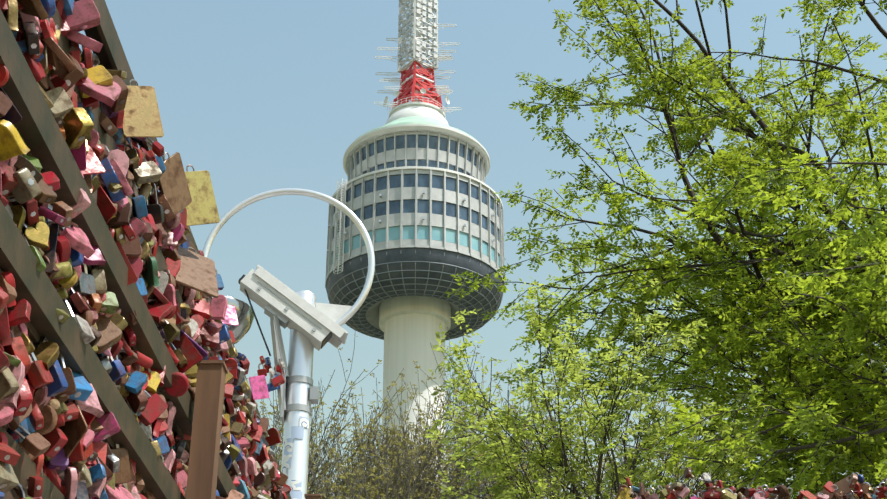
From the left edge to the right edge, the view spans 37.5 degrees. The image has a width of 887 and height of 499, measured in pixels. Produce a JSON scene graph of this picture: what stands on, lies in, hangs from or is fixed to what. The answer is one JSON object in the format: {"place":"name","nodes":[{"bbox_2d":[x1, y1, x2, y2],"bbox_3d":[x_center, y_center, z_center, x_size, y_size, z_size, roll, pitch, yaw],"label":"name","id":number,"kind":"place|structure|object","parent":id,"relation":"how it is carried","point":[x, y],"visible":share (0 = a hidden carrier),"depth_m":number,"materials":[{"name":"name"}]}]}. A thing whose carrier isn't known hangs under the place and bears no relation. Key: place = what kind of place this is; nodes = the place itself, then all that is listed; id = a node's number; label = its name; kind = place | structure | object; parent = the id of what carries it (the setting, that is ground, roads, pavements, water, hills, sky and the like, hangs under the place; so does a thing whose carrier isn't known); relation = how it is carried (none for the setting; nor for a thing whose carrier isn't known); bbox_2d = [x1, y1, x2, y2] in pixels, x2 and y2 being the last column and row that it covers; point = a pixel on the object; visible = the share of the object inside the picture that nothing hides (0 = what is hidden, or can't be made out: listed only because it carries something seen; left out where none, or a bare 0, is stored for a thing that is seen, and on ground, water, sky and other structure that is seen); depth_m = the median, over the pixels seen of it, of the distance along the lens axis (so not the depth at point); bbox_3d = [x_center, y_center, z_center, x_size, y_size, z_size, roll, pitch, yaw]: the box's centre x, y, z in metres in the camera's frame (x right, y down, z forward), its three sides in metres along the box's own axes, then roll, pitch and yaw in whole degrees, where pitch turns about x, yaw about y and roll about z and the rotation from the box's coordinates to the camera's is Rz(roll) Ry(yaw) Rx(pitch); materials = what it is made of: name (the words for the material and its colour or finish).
{"place":"outdoors","nodes":[
{"label":"outdoors","id":0,"kind":"place"},
{"bbox_2d":[79,0,886,498],"label":"sky","id":1,"kind":"structure","parent":0,"point":[259,96],"materials":[{"name":"blue"}]},
{"bbox_2d":[421,278,777,498],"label":"young lime tree","id":2,"kind":"object","parent":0,"point":[649,438],"depth_m":12.74,"materials":[{"name":"green plant"}]},
{"bbox_2d":[444,0,886,498],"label":"tree","id":3,"kind":"object","parent":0,"point":[819,374],"depth_m":16.06,"materials":[{"name":"green plant"}]},
{"label":"ground","id":4,"kind":"structure","parent":0,"visible":0},
{"bbox_2d":[261,390,359,493],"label":"tree branches","id":5,"kind":"object","parent":4,"relation":"on","point":[262,409],"visible":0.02,"depth_m":37.18,"materials":[{"name":"brown plant"}]},
{"bbox_2d":[269,326,438,498],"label":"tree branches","id":6,"kind":"object","parent":4,"relation":"on","point":[324,452],"visible":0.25,"depth_m":32.60,"materials":[{"name":"brown plant"}]},
{"bbox_2d":[264,380,485,498],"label":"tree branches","id":7,"kind":"object","parent":4,"relation":"on","point":[361,459],"visible":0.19,"depth_m":35.06,"materials":[{"name":"brown plant"}]},
{"bbox_2d":[278,376,493,498],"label":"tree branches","id":8,"kind":"object","parent":4,"relation":"on","point":[421,466],"visible":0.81,"depth_m":30.54,"materials":[{"name":"brown plant"}]},
{"bbox_2d":[247,336,794,498],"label":"bushes","id":9,"kind":"object","parent":8,"relation":"attached to","point":[375,468],"visible":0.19,"depth_m":32.03,"materials":[{"name":"green plant"}]},
{"bbox_2d":[327,102,503,483],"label":"tower","id":10,"kind":"structure","parent":4,"relation":"on","point":[408,325],"depth_m":212.05,"materials":[{"name":"white concrete"}]},
{"bbox_2d":[327,250,500,340],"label":"seoul tower ribs","id":11,"kind":"object","parent":10,"relation":"attached to","point":[415,293],"visible":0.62,"depth_m":212.88,"materials":[{"name":"grey metal"}]},
{"bbox_2d":[325,124,504,290],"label":"observation deck","id":12,"kind":"structure","parent":10,"relation":"attached to","point":[401,170],"depth_m":216.08,"materials":[{"name":"white concrete"}]},
{"bbox_2d":[327,178,505,273],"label":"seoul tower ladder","id":13,"kind":"object","parent":12,"relation":"attached to","point":[340,221],"visible":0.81,"depth_m":215.46,"materials":[{"name":"grey metal"}]},
{"bbox_2d":[374,0,461,113],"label":"antenna mast","id":14,"kind":"object","parent":10,"relation":"on","point":[416,85],"visible":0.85,"depth_m":242.30,"materials":[{"name":"metal"}]},
{"bbox_2d":[329,364,535,498],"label":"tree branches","id":15,"kind":"object","parent":4,"relation":"on","point":[426,443],"visible":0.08,"depth_m":37.00,"materials":[{"name":"brown plant"}]},
{"bbox_2d":[350,333,617,498],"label":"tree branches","id":16,"kind":"object","parent":4,"relation":"on","point":[457,469],"visible":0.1,"depth_m":34.12,"materials":[{"name":"brown plant"}]},
{"bbox_2d":[467,370,777,498],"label":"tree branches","id":17,"kind":"object","parent":4,"relation":"on","point":[547,482],"visible":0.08,"depth_m":29.69,"materials":[{"name":"green plant"}]},
{"bbox_2d":[568,436,845,498],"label":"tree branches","id":18,"kind":"object","parent":4,"relation":"on","point":[692,479],"depth_m":35.08,"materials":[{"name":"green plant"}]},
{"label":"terrace pavement","id":19,"kind":"structure","parent":0,"visible":0},
{"bbox_2d":[0,0,321,498],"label":"fence frame","id":20,"kind":"object","parent":19,"relation":"on","point":[198,420],"visible":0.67,"depth_m":1.73,"materials":[{"name":"paint"}]},
{"bbox_2d":[0,0,291,498],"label":"love locks fence","id":21,"kind":"object","parent":20,"relation":"on","point":[57,425],"visible":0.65,"depth_m":1.72,"materials":[{"name":"metal"}]},
{"bbox_2d":[203,188,374,498],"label":"cctv lamp post","id":22,"kind":"object","parent":19,"relation":"on","point":[308,320],"visible":0.81,"depth_m":4.87,"materials":[{"name":"white paint"},{"name":"metal"}]},
{"bbox_2d":[257,356,284,391],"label":"padlocks","id":23,"kind":"object","parent":22,"relation":"attached to","point":[277,380],"visible":0.96,"depth_m":4.77,"materials":[{"name":"paint"}]},
{"bbox_2d":[281,416,308,498],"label":"pole stickers","id":24,"kind":"object","parent":22,"relation":"attached to","point":[297,432],"visible":0.94,"depth_m":4.67,"materials":[{"name":"white paper"}]},
{"bbox_2d":[814,476,852,498],"bbox_3d":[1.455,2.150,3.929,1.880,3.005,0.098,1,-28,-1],"label":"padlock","id":25,"kind":"object","parent":19,"relation":"on","point":[842,484],"visible":0.4,"depth_m":4.56,"materials":[{"name":"paint"}]},
{"bbox_2d":[612,468,886,498],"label":"love locks rack","id":26,"kind":"object","parent":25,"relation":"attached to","point":[861,489],"visible":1,"depth_m":4.51,"materials":[{"name":"metal"}]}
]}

